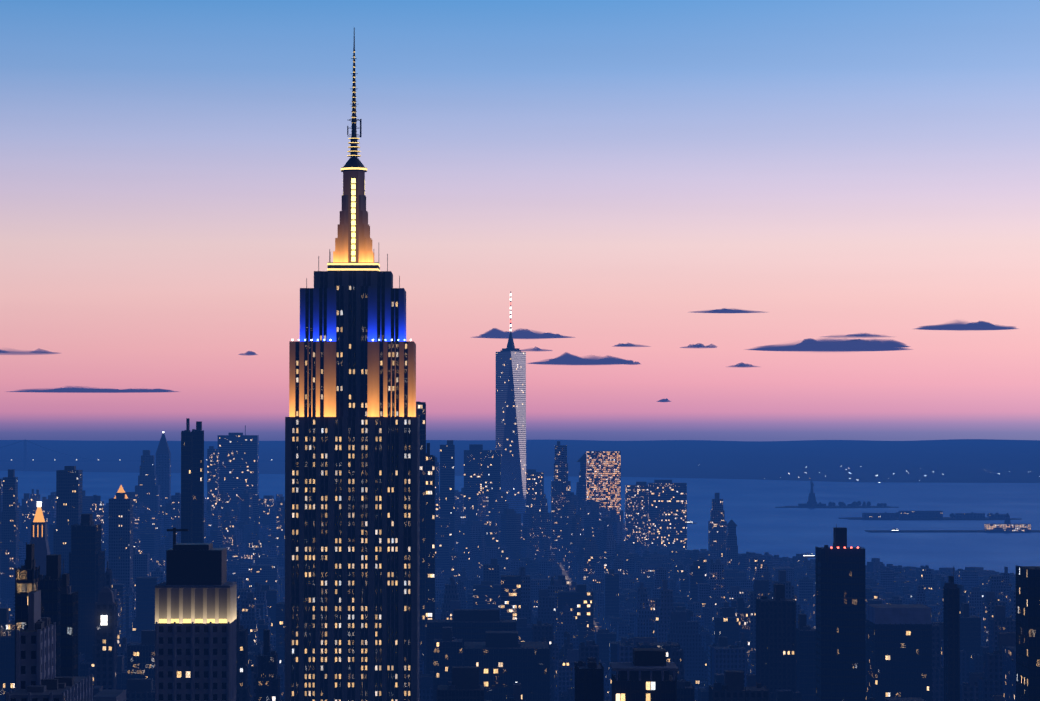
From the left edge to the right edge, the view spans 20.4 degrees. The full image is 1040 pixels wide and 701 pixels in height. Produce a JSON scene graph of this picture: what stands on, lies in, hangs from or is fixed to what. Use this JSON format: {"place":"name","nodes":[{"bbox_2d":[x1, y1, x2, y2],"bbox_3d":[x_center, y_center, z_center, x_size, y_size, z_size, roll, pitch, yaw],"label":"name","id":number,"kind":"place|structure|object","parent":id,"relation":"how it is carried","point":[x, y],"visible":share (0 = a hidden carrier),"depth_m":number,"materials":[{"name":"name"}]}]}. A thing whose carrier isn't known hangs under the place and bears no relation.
{"place":"outdoors","nodes":[
{"label":"outdoors","id":0,"kind":"place"},
{"bbox_2d":[0,348,56,354],"bbox_3d":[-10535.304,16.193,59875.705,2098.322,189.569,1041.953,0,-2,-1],"label":"cloud","id":1,"kind":"structure","parent":0,"point":[35,352],"depth_m":59632.91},
{"bbox_2d":[7,386,177,392],"bbox_3d":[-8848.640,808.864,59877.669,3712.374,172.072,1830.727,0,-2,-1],"label":"cloud","id":2,"kind":"structure","parent":0,"point":[81,390],"depth_m":59354.99,"materials":[{"name":"blue"}]},
{"bbox_2d":[239,351,255,354],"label":"cloud","id":3,"kind":"structure","parent":0,"point":[250,353],"depth_m":59851.78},
{"bbox_2d":[282,543,601,628],"bbox_3d":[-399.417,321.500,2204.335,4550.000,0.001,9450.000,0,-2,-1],"label":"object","id":4,"kind":"structure","parent":0,"point":[596,620],"depth_m":3982.98,"materials":[{"name":"blue"}]},
{"bbox_2d":[285,27,419,700],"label":"skyscraper","id":5,"kind":"structure","parent":4,"relation":"on","point":[352,526],"depth_m":1252.94,"materials":[{"name":"stone"}]},
{"bbox_2d":[496,291,525,525],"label":"skyscraper","id":6,"kind":"structure","parent":4,"relation":"on","point":[511,402],"depth_m":5877.31,"materials":[{"name":"blue glass"}]},
{"bbox_2d":[0,402,1039,700],"bbox_3d":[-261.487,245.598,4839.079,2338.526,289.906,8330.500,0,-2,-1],"label":"city buildings","id":7,"kind":"structure","parent":0,"point":[150,588],"depth_m":2366.47,"materials":[{"name":"blue metal"}]},
{"bbox_2d":[0,471,1039,573],"bbox_3d":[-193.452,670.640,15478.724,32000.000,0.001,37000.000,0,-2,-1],"label":"harbour water","id":8,"kind":"structure","parent":0,"point":[759,519],"depth_m":8969.93,"materials":[{"name":"blue liquid"}]},
{"bbox_2d":[0,440,284,468],"bbox_3d":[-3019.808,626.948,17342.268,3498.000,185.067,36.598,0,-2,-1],"label":"bridge","id":9,"kind":"structure","parent":8,"relation":"on","point":[25,460],"depth_m":17332.26,"materials":[{"name":"blue metal"}]},
{"bbox_2d":[802,552,814,557],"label":"ferry boat","id":10,"kind":"object","parent":8,"relation":"on","point":[809,555],"visible":0.62,"depth_m":5810.27,"materials":[{"name":"grey"}]},
{"bbox_2d":[775,501,1039,531],"bbox_3d":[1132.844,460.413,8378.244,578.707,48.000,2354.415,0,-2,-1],"label":"harbour islands","id":11,"kind":"object","parent":8,"relation":"on","point":[1007,526],"visible":0.98,"depth_m":8186.34,"materials":[{"name":"blue"}]},
{"bbox_2d":[798,480,825,506],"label":"statue of liberty","id":12,"kind":"object","parent":11,"relation":"on","point":[811,502],"visible":1,"depth_m":9428.52,"materials":[{"name":"blue metal"}]},
{"bbox_2d":[0,439,1039,482],"bbox_3d":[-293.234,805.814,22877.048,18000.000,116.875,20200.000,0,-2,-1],"label":"shore hills","id":13,"kind":"structure","parent":0,"point":[970,461],"depth_m":18727.08,"materials":[{"name":"blue"}]},
{"bbox_2d":[0,0,1039,440],"label":"sky","id":14,"kind":"structure","parent":0,"point":[171,176],"materials":[{"name":"pink"}]},
{"bbox_2d":[471,328,574,338],"bbox_3d":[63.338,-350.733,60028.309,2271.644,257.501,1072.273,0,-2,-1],"label":"cloud","id":15,"kind":"structure","parent":0,"point":[516,334],"depth_m":59837.81,"materials":[{"name":"blue"}]},
{"bbox_2d":[521,347,550,350],"bbox_3d":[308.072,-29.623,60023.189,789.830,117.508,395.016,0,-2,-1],"label":"cloud","id":16,"kind":"structure","parent":0,"point":[536,349],"depth_m":59857.64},
{"bbox_2d":[550,545,601,631],"bbox_3d":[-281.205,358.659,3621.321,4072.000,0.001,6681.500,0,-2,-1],"label":"street","id":17,"kind":"structure","parent":0,"point":[570,581],"depth_m":5003.25,"materials":[{"name":"blue"}]},
{"bbox_2d":[527,353,631,364],"bbox_3d":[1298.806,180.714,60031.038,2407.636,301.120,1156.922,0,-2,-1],"label":"cloud","id":18,"kind":"structure","parent":0,"point":[567,359],"depth_m":59607.59,"materials":[{"name":"blue"}]},
{"bbox_2d":[613,342,648,346],"bbox_3d":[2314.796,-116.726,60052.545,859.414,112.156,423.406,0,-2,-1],"label":"cloud","id":19,"kind":"structure","parent":0,"point":[626,345],"depth_m":59981.21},
{"bbox_2d":[625,361,639,364],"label":"cloud","id":20,"kind":"structure","parent":0,"point":[632,363],"depth_m":59958.17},
{"bbox_2d":[656,398,671,401],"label":"cloud","id":21,"kind":"structure","parent":0,"point":[665,400],"depth_m":59968.64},
{"bbox_2d":[681,343,715,347],"bbox_3d":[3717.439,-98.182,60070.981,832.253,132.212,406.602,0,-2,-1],"label":"cloud","id":22,"kind":"structure","parent":0,"point":[697,345],"depth_m":59916.02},
{"bbox_2d":[691,308,764,312],"bbox_3d":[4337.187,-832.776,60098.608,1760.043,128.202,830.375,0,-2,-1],"label":"cloud","id":23,"kind":"structure","parent":0,"point":[724,310],"depth_m":59826.48,"materials":[{"name":"blue"}]},
{"bbox_2d":[729,363,756,366],"bbox_3d":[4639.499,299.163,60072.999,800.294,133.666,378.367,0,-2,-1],"label":"cloud","id":24,"kind":"structure","parent":0,"point":[743,365],"depth_m":59926.01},
{"bbox_2d":[751,337,909,351],"bbox_3d":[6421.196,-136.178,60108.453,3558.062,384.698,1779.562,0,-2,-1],"label":"cloud","id":25,"kind":"structure","parent":0,"point":[834,345],"depth_m":59465.81,"materials":[{"name":"blue"}]},
{"bbox_2d":[823,333,890,337],"bbox_3d":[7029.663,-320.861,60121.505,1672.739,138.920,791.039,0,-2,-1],"label":"cloud","id":26,"kind":"structure","parent":0,"point":[855,335],"depth_m":59867.89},
{"bbox_2d":[914,321,1017,329],"bbox_3d":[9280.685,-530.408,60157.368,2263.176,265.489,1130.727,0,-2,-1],"label":"cloud","id":27,"kind":"structure","parent":0,"point":[982,325],"depth_m":59718.79,"materials":[{"name":"blue"}]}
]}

